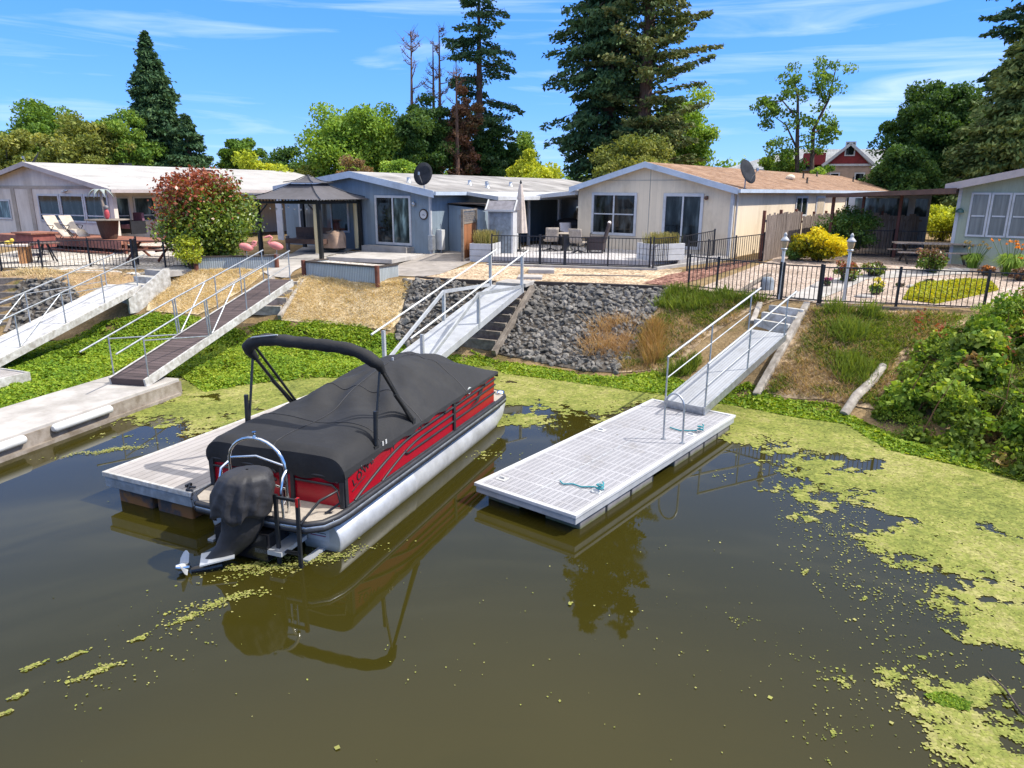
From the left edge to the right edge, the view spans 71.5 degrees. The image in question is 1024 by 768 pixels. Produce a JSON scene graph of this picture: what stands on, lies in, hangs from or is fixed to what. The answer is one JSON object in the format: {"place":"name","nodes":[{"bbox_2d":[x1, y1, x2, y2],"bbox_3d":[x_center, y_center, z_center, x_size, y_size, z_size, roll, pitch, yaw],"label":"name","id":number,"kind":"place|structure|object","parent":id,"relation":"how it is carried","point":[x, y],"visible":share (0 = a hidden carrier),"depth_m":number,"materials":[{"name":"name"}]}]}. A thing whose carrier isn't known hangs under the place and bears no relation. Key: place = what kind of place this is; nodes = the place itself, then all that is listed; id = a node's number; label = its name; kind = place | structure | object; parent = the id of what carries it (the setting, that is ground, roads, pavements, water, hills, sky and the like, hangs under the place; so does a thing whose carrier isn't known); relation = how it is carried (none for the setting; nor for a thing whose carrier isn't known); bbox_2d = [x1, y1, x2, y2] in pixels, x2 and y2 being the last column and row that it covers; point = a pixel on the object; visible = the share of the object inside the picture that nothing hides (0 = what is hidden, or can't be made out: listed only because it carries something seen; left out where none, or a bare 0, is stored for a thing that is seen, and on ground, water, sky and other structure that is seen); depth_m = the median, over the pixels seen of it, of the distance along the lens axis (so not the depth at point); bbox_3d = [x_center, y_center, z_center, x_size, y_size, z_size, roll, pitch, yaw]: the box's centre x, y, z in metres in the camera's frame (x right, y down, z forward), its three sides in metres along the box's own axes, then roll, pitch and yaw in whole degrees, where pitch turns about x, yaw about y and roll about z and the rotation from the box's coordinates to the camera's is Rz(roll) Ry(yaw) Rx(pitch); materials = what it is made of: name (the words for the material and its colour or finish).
{"place":"outdoors","nodes":[
{"label":"outdoors","id":0,"kind":"place"},
{"bbox_2d":[11,279,78,325],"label":"slope","id":1,"kind":"structure","parent":0,"point":[38,295],"depth_m":24.63,"materials":[{"name":"soil"}]},
{"bbox_2d":[0,269,133,297],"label":"slope","id":2,"kind":"structure","parent":0,"point":[83,287],"depth_m":25.26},
{"bbox_2d":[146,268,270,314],"bbox_3d":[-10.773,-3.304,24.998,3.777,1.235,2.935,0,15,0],"label":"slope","id":3,"kind":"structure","parent":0,"point":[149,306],"depth_m":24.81,"materials":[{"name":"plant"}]},
{"bbox_2d":[264,245,353,276],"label":"path","id":4,"kind":"structure","parent":0,"point":[308,252],"depth_m":28.99,"materials":[{"name":"concrete"}]},
{"bbox_2d":[398,251,470,275],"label":"paving","id":5,"kind":"structure","parent":0,"point":[434,263],"depth_m":26.85,"materials":[{"name":"concrete"}]},
{"bbox_2d":[394,280,481,343],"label":"slope","id":6,"kind":"structure","parent":0,"point":[448,313],"depth_m":22.54,"materials":[{"name":"soil"}]},
{"bbox_2d":[0,339,1023,767],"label":"water","id":7,"kind":"structure","parent":0,"point":[442,583],"depth_m":8.02,"materials":[{"name":"liquid"}]},
{"bbox_2d":[0,253,144,366],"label":"worn gangway","id":8,"kind":"object","parent":7,"relation":"on","point":[17,342],"visible":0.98,"depth_m":21.10,"materials":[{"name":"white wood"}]},
{"bbox_2d":[0,376,182,462],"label":"concrete dock","id":9,"kind":"object","parent":7,"relation":"on","point":[31,425],"visible":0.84,"depth_m":14.79,"materials":[{"name":"grey concrete"}]},
{"bbox_2d":[79,250,293,386],"bbox_3d":[-8.223,-1.993,19.102,0.962,2.590,7.854,3,16,11],"label":"plank gangway","id":10,"kind":"object","parent":9,"relation":"on","point":[154,365],"visible":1,"depth_m":18.55,"materials":[{"name":"white paint"}]},
{"bbox_2d":[102,396,303,518],"bbox_3d":[-4.267,1.104,13.559,1.966,0.796,6.234,7,17,24],"label":"floating dock","id":11,"kind":"object","parent":7,"relation":"on","point":[174,479],"visible":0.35,"depth_m":11.12,"materials":[{"name":"grey"}]},
{"bbox_2d":[0,311,491,407],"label":"water primrose","id":12,"kind":"object","parent":7,"relation":"on","point":[204,372],"visible":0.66,"depth_m":20.34,"materials":[{"name":"green plant"}]},
{"bbox_2d":[176,333,505,574],"bbox_3d":[-2.403,0.378,12.262,2.416,3.101,8.138,6,16,20],"label":"pontoon boat","id":13,"kind":"object","parent":7,"relation":"on","point":[341,463],"visible":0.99,"depth_m":10.25,"materials":[{"name":"fabric"}]},
{"bbox_2d":[0,357,1023,767],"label":"duckweed","id":14,"kind":"object","parent":7,"relation":"on","point":[950,515],"visible":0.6,"depth_m":11.27,"materials":[{"name":"plant"}]},
{"bbox_2d":[474,393,735,528],"bbox_3d":[2.022,1.020,12.975,1.920,1.688,6.070,12,19,36],"label":"floating dock","id":15,"kind":"object","parent":7,"relation":"on","point":[623,456],"visible":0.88,"depth_m":12.16,"materials":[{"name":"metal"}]},
{"bbox_2d":[664,287,797,414],"bbox_3d":[5.162,-0.911,16.441,0.958,2.120,4.734,13,20,39],"label":"aluminium gangway","id":16,"kind":"object","parent":15,"relation":"on","point":[711,384],"visible":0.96,"depth_m":16.02,"materials":[{"name":"metal"}]},
{"bbox_2d":[470,350,1022,478],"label":"shore weeds","id":17,"kind":"object","parent":7,"relation":"on","point":[653,382],"visible":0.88,"depth_m":16.46,"materials":[{"name":"green plant"}]},
{"bbox_2d":[0,231,1023,464],"bbox_3d":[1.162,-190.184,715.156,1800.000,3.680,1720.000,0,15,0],"label":"ground","id":18,"kind":"structure","parent":0,"point":[719,345],"depth_m":20.91,"materials":[{"name":"soil"}]},
{"bbox_2d":[0,127,38,169],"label":"broadleaf tree","id":19,"kind":"object","parent":18,"relation":"on","point":[15,146],"visible":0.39,"depth_m":65.62,"materials":[{"name":"green plant"}]},
{"bbox_2d":[0,97,83,154],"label":"broadleaf tree","id":20,"kind":"object","parent":18,"relation":"on","point":[39,116],"visible":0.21,"depth_m":71.86,"materials":[{"name":"green plant"}]},
{"bbox_2d":[0,238,132,270],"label":"iron fence","id":21,"kind":"object","parent":18,"relation":"on","point":[40,254],"visible":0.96,"depth_m":25.97,"materials":[{"name":"metal"}]},
{"bbox_2d":[0,232,163,253],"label":"red deck","id":22,"kind":"structure","parent":18,"relation":"on","point":[5,237],"depth_m":31.12,"materials":[{"name":"wood"}]},
{"bbox_2d":[29,111,136,164],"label":"broadleaf tree","id":23,"kind":"object","parent":18,"relation":"on","point":[68,145],"visible":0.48,"depth_m":60.86,"materials":[{"name":"green plant"}]},
{"bbox_2d":[0,242,187,274],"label":"gravel bed","id":24,"kind":"object","parent":18,"relation":"on","point":[147,262],"visible":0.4,"depth_m":28.33,"materials":[{"name":"gravel"}]},
{"bbox_2d":[74,107,168,165],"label":"broadleaf tree","id":25,"kind":"object","parent":18,"relation":"on","point":[118,124],"visible":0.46,"depth_m":63.71,"materials":[{"name":"green plant"}]},
{"bbox_2d":[0,162,304,237],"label":"white house","id":26,"kind":"structure","parent":18,"relation":"on","point":[31,193],"depth_m":35.84,"materials":[{"name":"paint"}]},
{"bbox_2d":[58,194,86,222],"bbox_3d":[-21.319,-8.516,34.484,1.891,1.330,0.047,8,17,27],"label":"window","id":27,"kind":"structure","parent":26,"relation":"in","point":[72,205],"depth_m":34.44,"materials":[{"name":"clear glass"}]},
{"bbox_2d":[122,266,192,313],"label":"white steps","id":28,"kind":"structure","parent":18,"relation":"on","point":[142,297],"depth_m":24.58,"materials":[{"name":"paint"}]},
{"bbox_2d":[122,30,197,166],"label":"conifer tree","id":29,"kind":"object","parent":18,"relation":"on","point":[153,95],"visible":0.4,"depth_m":66.11,"materials":[{"name":"green plant"}]},
{"bbox_2d":[171,234,203,268],"bbox_3d":[-11.652,-4.715,25.663,1.154,1.401,1.093,0,15,0],"label":"shrub","id":30,"kind":"object","parent":18,"relation":"on","point":[188,253],"visible":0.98,"depth_m":25.49,"materials":[{"name":"green plant"}]},
{"bbox_2d":[165,112,213,167],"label":"conifer tree","id":31,"kind":"object","parent":18,"relation":"on","point":[183,155],"visible":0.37,"depth_m":65.76,"materials":[{"name":"green plant"}]},
{"bbox_2d":[146,164,267,262],"bbox_3d":[-11.530,-6.306,26.809,4.062,3.827,4.245,0,15,0],"label":"photinia shrub","id":32,"kind":"object","parent":18,"relation":"on","point":[207,209],"visible":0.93,"depth_m":26.01,"materials":[{"name":"green plant"}]},
{"bbox_2d":[193,253,278,270],"bbox_3d":[-10.222,-4.532,26.543,2.952,0.640,1.110,-4,16,-14],"label":"raised bed","id":33,"kind":"object","parent":18,"relation":"on","point":[223,262],"visible":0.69,"depth_m":26.09,"materials":[{"name":"concrete"}]},
{"bbox_2d":[212,137,266,169],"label":"broadleaf tree","id":34,"kind":"object","parent":18,"relation":"on","point":[232,146],"visible":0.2,"depth_m":68.55,"materials":[{"name":"green plant"}]},
{"bbox_2d":[231,149,293,172],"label":"broadleaf tree","id":35,"kind":"object","parent":18,"relation":"on","point":[246,162],"visible":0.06,"depth_m":48.90,"materials":[{"name":"yellow plant"}]},
{"bbox_2d":[151,267,411,329],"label":"dry grass","id":36,"kind":"structure","parent":18,"relation":"on","point":[214,271],"depth_m":23.82,"materials":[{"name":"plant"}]},
{"bbox_2d":[246,174,367,258],"bbox_3d":[-8.570,-7.166,30.223,3.895,3.349,3.766,6,16,21],"label":"gazebo","id":37,"kind":"object","parent":18,"relation":"on","point":[303,193],"visible":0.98,"depth_m":29.29,"materials":[{"name":"grey metal"}]},
{"bbox_2d":[8,277,666,369],"bbox_3d":[-6.534,-2.011,22.532,22.499,2.521,4.253,3,15,10],"label":"riprap","id":38,"kind":"object","parent":18,"relation":"on","point":[557,295],"visible":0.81,"depth_m":21.87,"materials":[{"name":"stone"}]},
{"bbox_2d":[290,101,407,177],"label":"broadleaf tree","id":39,"kind":"object","parent":18,"relation":"on","point":[365,134],"visible":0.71,"depth_m":56.80,"materials":[{"name":"green plant"}]},
{"bbox_2d":[301,258,398,286],"bbox_3d":[-5.562,-3.860,24.427,3.490,0.690,1.210,9,18,29],"label":"raised bed","id":40,"kind":"object","parent":18,"relation":"on","point":[376,274],"visible":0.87,"depth_m":23.90,"materials":[{"name":"wood"}]},
{"bbox_2d":[326,252,422,263],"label":"patio slab","id":41,"kind":"structure","parent":18,"relation":"on","point":[378,257],"depth_m":27.46,"materials":[{"name":"concrete"}]},
{"bbox_2d":[391,93,460,174],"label":"broadleaf tree","id":42,"kind":"object","parent":18,"relation":"on","point":[420,131],"visible":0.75,"depth_m":55.93,"materials":[{"name":"green plant"}]},
{"bbox_2d":[272,171,582,253],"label":"blue house","id":43,"kind":"structure","parent":18,"relation":"on","point":[404,213],"depth_m":31.06,"materials":[{"name":"wood"}]},
{"bbox_2d":[298,199,349,232],"bbox_3d":[-8.579,-7.683,32.323,3.128,1.474,0.047,9,18,30],"label":"window","id":44,"kind":"structure","parent":43,"relation":"in","point":[334,216],"depth_m":32.07,"materials":[{"name":"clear glass"}]},
{"bbox_2d":[374,195,411,245],"bbox_3d":[-5.079,-6.985,30.329,1.972,2.054,0.047,9,18,30],"label":"sliding door","id":45,"kind":"structure","parent":43,"relation":"in","point":[393,222],"depth_m":30.32,"materials":[{"name":"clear glass"}]},
{"bbox_2d":[467,192,575,248],"bbox_3d":[1.846,-8.087,35.289,1.570,2.787,12.000,9,18,30],"label":"patio cover","id":46,"kind":"object","parent":43,"relation":"attached to","point":[508,195],"visible":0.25,"depth_m":31.58,"materials":[{"name":"metal"}]},
{"bbox_2d":[371,249,528,357],"bbox_3d":[-1.384,-2.088,19.253,1.135,2.617,6.910,7,17,23],"label":"truss gangway","id":47,"kind":"object","parent":18,"relation":"on","point":[453,332],"visible":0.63,"depth_m":19.08,"materials":[{"name":"metal"}]},
{"bbox_2d":[437,85,484,175],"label":"tree","id":48,"kind":"object","parent":18,"relation":"on","point":[469,124],"visible":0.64,"depth_m":57.88,"materials":[{"name":"brown plant"}]},
{"bbox_2d":[448,202,487,251],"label":"storage shed","id":49,"kind":"structure","parent":18,"relation":"on","point":[455,226],"depth_m":30.08,"materials":[{"name":"blue wood"}]},
{"bbox_2d":[461,208,476,261],"bbox_3d":[-1.691,-5.856,28.283,0.090,2.180,2.090,4,16,12],"label":"privacy screen","id":50,"kind":"object","parent":18,"relation":"on","point":[468,228],"visible":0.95,"depth_m":27.93,"materials":[{"name":"brown wood"}]},
{"bbox_2d":[441,0,525,167],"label":"pine tree","id":51,"kind":"object","parent":18,"relation":"on","point":[466,44],"visible":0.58,"depth_m":60.33,"materials":[{"name":"green plant"}]},
{"bbox_2d":[455,282,534,355],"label":"timber steps","id":52,"kind":"structure","parent":18,"relation":"on","point":[493,333],"depth_m":21.31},
{"bbox_2d":[470,123,523,176],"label":"broadleaf tree","id":53,"kind":"object","parent":18,"relation":"on","point":[484,149],"visible":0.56,"depth_m":59.98,"materials":[{"name":"green plant"}]},
{"bbox_2d":[485,199,519,252],"bbox_3d":[-0.379,-6.302,28.747,1.230,2.253,0.959,4,16,13],"label":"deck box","id":54,"kind":"object","parent":18,"relation":"on","point":[502,217],"visible":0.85,"depth_m":28.39,"materials":[{"name":"white paint"}]},
{"bbox_2d":[489,212,510,252],"bbox_3d":[-0.477,-6.028,28.487,0.890,1.660,0.027,4,16,13],"label":"door","id":55,"kind":"structure","parent":54,"relation":"in","point":[501,221],"depth_m":28.39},
{"bbox_2d":[505,148,563,178],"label":"broadleaf tree","id":56,"kind":"object","parent":18,"relation":"on","point":[526,168],"visible":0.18,"depth_m":50.88,"materials":[{"name":"yellow plant"}]},
{"bbox_2d":[402,262,682,285],"bbox_3d":[1.239,-3.803,24.662,8.813,0.265,4.851,5,16,16],"label":"gravel bed","id":57,"kind":"object","parent":18,"relation":"on","point":[478,272],"visible":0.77,"depth_m":24.63,"materials":[{"name":"gravel"}]},
{"bbox_2d":[539,0,671,181],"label":"redwood tree","id":58,"kind":"object","parent":18,"relation":"on","point":[600,120],"visible":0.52,"depth_m":57.43,"materials":[{"name":"green plant"}]},
{"bbox_2d":[486,244,729,269],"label":"house deck","id":59,"kind":"structure","parent":18,"relation":"on","point":[532,255],"depth_m":26.86,"materials":[{"name":"concrete"}]},
{"bbox_2d":[565,235,651,267],"bbox_3d":[3.470,-4.735,25.919,3.142,1.300,0.068,4,16,14],"label":"iron fence","id":60,"kind":"object","parent":59,"relation":"on","point":[607,264],"visible":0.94,"depth_m":25.88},
{"bbox_2d":[636,242,684,260],"bbox_3d":[5.537,-4.953,26.501,1.444,0.608,1.000,-7,17,-24],"label":"planter box","id":61,"kind":"object","parent":59,"relation":"on","point":[676,251],"visible":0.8,"depth_m":26.15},
{"bbox_2d":[581,131,675,181],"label":"broadleaf tree","id":62,"kind":"object","parent":18,"relation":"on","point":[626,152],"visible":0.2,"depth_m":52.60,"materials":[{"name":"green plant"}]},
{"bbox_2d":[573,0,725,181],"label":"redwood tree","id":63,"kind":"object","parent":18,"relation":"on","point":[643,120],"visible":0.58,"depth_m":54.93,"materials":[{"name":"green plant"}]},
{"bbox_2d":[656,84,720,166],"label":"broadleaf tree","id":64,"kind":"object","parent":18,"relation":"on","point":[708,133],"visible":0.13,"depth_m":60.47,"materials":[{"name":"green plant"}]},
{"bbox_2d":[644,259,757,285],"bbox_3d":[6.885,-4.041,25.217,1.288,0.324,7.704,13,20,39],"label":"mulch bed","id":65,"kind":"object","parent":18,"relation":"on","point":[674,278],"visible":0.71,"depth_m":24.30,"materials":[{"name":"red plant"}]},
{"bbox_2d":[686,232,764,270],"bbox_3d":[7.932,-4.744,25.980,4.027,1.479,0.280,-9,18,-31],"label":"iron fence","id":66,"kind":"object","parent":18,"relation":"on","point":[709,240],"visible":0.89,"depth_m":25.88,"materials":[{"name":"metal"}]},
{"bbox_2d":[569,162,888,257],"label":"beige house","id":67,"kind":"structure","parent":18,"relation":"on","point":[640,200],"depth_m":29.98,"materials":[{"name":"paint"}]},
{"bbox_2d":[591,193,637,235],"bbox_3d":[4.396,-7.368,30.813,2.228,1.791,0.047,12,19,36],"label":"window","id":68,"kind":"structure","parent":67,"relation":"in","point":[620,209],"depth_m":30.77,"materials":[{"name":"clear glass"}]},
{"bbox_2d":[661,193,703,249],"bbox_3d":[6.921,-6.625,28.961,1.745,2.211,0.047,12,19,36],"label":"sliding door","id":69,"kind":"structure","parent":67,"relation":"in","point":[682,213],"depth_m":28.87,"materials":[{"name":"clear glass"}]},
{"bbox_2d":[687,254,782,298],"bbox_3d":[6.425,-3.061,20.718,2.916,1.259,0.117,15,21,43],"label":"iron fence","id":70,"kind":"object","parent":18,"relation":"on","point":[718,263],"visible":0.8,"depth_m":20.67,"materials":[{"name":"metal"}]},
{"bbox_2d":[648,281,897,388],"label":"green weeds","id":71,"kind":"object","parent":18,"relation":"on","point":[845,366],"visible":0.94,"depth_m":18.30,"materials":[{"name":"green plant"}]},
{"bbox_2d":[754,305,804,332],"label":"grey steps","id":72,"kind":"structure","parent":18,"relation":"on","point":[775,318],"depth_m":18.79,"materials":[{"name":"white concrete"}]},
{"bbox_2d":[758,209,801,261],"bbox_3d":[10.792,-5.851,28.528,0.177,2.230,4.230,12,19,36],"label":"board fence","id":73,"kind":"object","parent":18,"relation":"on","point":[779,224],"visible":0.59,"depth_m":27.87,"materials":[{"name":"wood"}]},
{"bbox_2d":[753,302,809,395],"bbox_3d":[6.815,-0.919,17.867,0.170,1.926,3.394,12,19,37],"label":"log rail","id":74,"kind":"object","parent":18,"relation":"on","point":[775,359],"visible":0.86,"depth_m":17.66,"materials":[{"name":"wood"}]},
{"bbox_2d":[612,286,979,405],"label":"bank weeds","id":75,"kind":"object","parent":18,"relation":"on","point":[802,378],"visible":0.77,"depth_m":17.50,"materials":[{"name":"plant"}]},
{"bbox_2d":[729,141,882,181],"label":"gabled building","id":76,"kind":"structure","parent":18,"relation":"on","point":[850,159],"depth_m":74.69,"materials":[{"name":"red"}]},
{"bbox_2d":[699,246,1023,307],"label":"gravel bed","id":77,"kind":"object","parent":18,"relation":"on","point":[888,261],"visible":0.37,"depth_m":22.88,"materials":[{"name":"gravel"}]},
{"bbox_2d":[788,226,847,261],"bbox_3d":[11.501,-5.213,26.711,2.202,1.455,2.064,0,15,0],"label":"euonymus shrub","id":78,"kind":"object","parent":77,"relation":"on","point":[830,246],"visible":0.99,"depth_m":26.42,"materials":[{"name":"yellow plant"}]},
{"bbox_2d":[811,205,884,254],"bbox_3d":[13.867,-6.267,29.213,2.740,2.179,2.637,-14,21,-42],"label":"round bush","id":79,"kind":"object","parent":77,"relation":"on","point":[849,221],"visible":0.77,"depth_m":28.77,"materials":[{"name":"green plant"}]},
{"bbox_2d":[914,248,949,272],"bbox_3d":[13.975,-4.085,23.707,1.061,0.978,1.099,7,17,23],"label":"rose bush","id":80,"kind":"object","parent":77,"relation":"on","point":[932,259],"visible":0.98,"depth_m":23.46,"materials":[{"name":"green plant"}]},
{"bbox_2d":[903,277,998,303],"bbox_3d":[12.656,-2.814,20.753,4.917,0.418,1.914,-10,18,-32],"label":"ground cover","id":81,"kind":"object","parent":77,"relation":"on","point":[944,290],"visible":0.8,"depth_m":20.14,"materials":[{"name":"yellow plant"}]},
{"bbox_2d":[836,211,921,248],"bbox_3d":[16.950,-7.007,33.100,3.581,2.030,0.178,8,17,27],"label":"board fence","id":82,"kind":"object","parent":18,"relation":"on","point":[889,220],"visible":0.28,"depth_m":32.61,"materials":[{"name":"wood"}]},
{"bbox_2d":[848,195,931,248],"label":"carport wall","id":83,"kind":"structure","parent":18,"relation":"on","point":[918,205],"depth_m":33.20,"materials":[{"name":"brown paint"}]},
{"bbox_2d":[826,188,958,256],"bbox_3d":[17.453,-7.082,31.285,4.550,2.935,11.800,12,19,36],"label":"carport","id":84,"kind":"object","parent":18,"relation":"on","point":[942,191],"visible":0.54,"depth_m":27.59,"materials":[{"name":"wood"}]},
{"bbox_2d":[858,143,954,205],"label":"broadleaf tree","id":85,"kind":"object","parent":18,"relation":"on","point":[901,166],"visible":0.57,"depth_m":47.97,"materials":[{"name":"green plant"}]},
{"bbox_2d":[819,264,1023,311],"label":"iron fence","id":86,"kind":"object","parent":18,"relation":"on","point":[901,269],"visible":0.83,"depth_m":18.25,"materials":[{"name":"metal"}]},
{"bbox_2d":[866,78,984,178],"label":"broadleaf tree","id":87,"kind":"object","parent":18,"relation":"on","point":[901,125],"visible":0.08,"depth_m":56.38,"materials":[{"name":"green plant"}]},
{"bbox_2d":[927,204,955,240],"bbox_3d":[23.563,-8.653,38.903,2.694,2.363,2.558,0,15,0],"label":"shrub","id":88,"kind":"object","parent":18,"relation":"on","point":[940,218],"visible":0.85,"depth_m":38.41,"materials":[{"name":"yellow plant"}]},
{"bbox_2d":[870,279,1023,483],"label":"bramble thicket","id":89,"kind":"object","parent":18,"relation":"on","point":[985,356],"visible":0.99,"depth_m":14.46,"materials":[{"name":"green plant"}]},
{"bbox_2d":[911,83,985,178],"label":"broadleaf tree","id":90,"kind":"object","parent":18,"relation":"on","point":[934,126],"visible":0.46,"depth_m":53.23,"materials":[{"name":"green plant"}]},
{"bbox_2d":[937,25,1023,208],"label":"cedar tree","id":91,"kind":"object","parent":18,"relation":"on","point":[995,145],"visible":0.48,"depth_m":46.25,"materials":[{"name":"green plant"}]},
{"bbox_2d":[945,168,1023,266],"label":"green house","id":92,"kind":"structure","parent":18,"relation":"on","point":[988,207],"depth_m":25.08,"materials":[{"name":"green"}]},
{"bbox_2d":[965,193,991,236],"bbox_3d":[16.589,-6.025,25.298,0.596,1.525,0.047,12,19,36],"label":"window","id":93,"kind":"structure","parent":92,"relation":"in","point":[980,202],"depth_m":25.30,"materials":[{"name":"white glass"}]},
{"bbox_2d":[985,193,1012,237],"bbox_3d":[17.080,-5.923,24.934,0.596,1.525,0.047,12,19,36],"label":"window","id":94,"kind":"structure","parent":92,"relation":"in","point":[1000,205],"depth_m":24.94,"materials":[{"name":"white glass"}]},
{"bbox_2d":[1006,193,1023,237],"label":"window","id":95,"kind":"structure","parent":92,"relation":"in","point":[1015,229],"depth_m":24.64,"materials":[{"name":"white glass"}]},
{"bbox_2d":[976,0,1023,105],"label":"conifer tree","id":96,"kind":"object","parent":18,"relation":"on","point":[1008,33],"visible":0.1,"depth_m":60.73,"materials":[{"name":"green plant"}]},
{"bbox_2d":[0,0,1023,178],"label":"sky","id":97,"kind":"structure","parent":0,"point":[256,69],"materials":[{"name":"blue"}]},
{"bbox_2d":[499,285,664,371],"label":"slope","id":98,"kind":"structure","parent":0,"point":[604,365],"depth_m":21.09,"materials":[{"name":"stone"}]},
{"bbox_2d":[572,307,645,359],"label":"creeping weeds","id":99,"kind":"object","parent":98,"relation":"on","point":[611,340],"visible":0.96,"depth_m":20.06,"materials":[{"name":"plant"}]},
{"bbox_2d":[617,291,777,372],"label":"slope","id":100,"kind":"structure","parent":0,"point":[693,345],"depth_m":19.49,"materials":[{"name":"brown soil"}]},
{"bbox_2d":[629,313,676,366],"bbox_3d":[3.827,-1.227,19.646,1.298,1.250,2.252,0,15,0],"label":"brown dock weed","id":101,"kind":"object","parent":100,"relation":"on","point":[651,341],"visible":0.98,"depth_m":19.50,"materials":[{"name":"plant"}]},
{"bbox_2d":[749,55,858,173],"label":"airy tree","id":102,"kind":"object","parent":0,"point":[772,106],"visible":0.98,"depth_m":55.98,"materials":[{"name":"green plant"}]},
{"bbox_2d":[764,307,970,408],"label":"slope","id":103,"kind":"structure","parent":0,"point":[860,403],"depth_m":16.99,"materials":[{"name":"brown plant"}]},
{"bbox_2d":[788,268,969,300],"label":"path","id":104,"kind":"structure","parent":0,"point":[866,276],"depth_m":22.50,"materials":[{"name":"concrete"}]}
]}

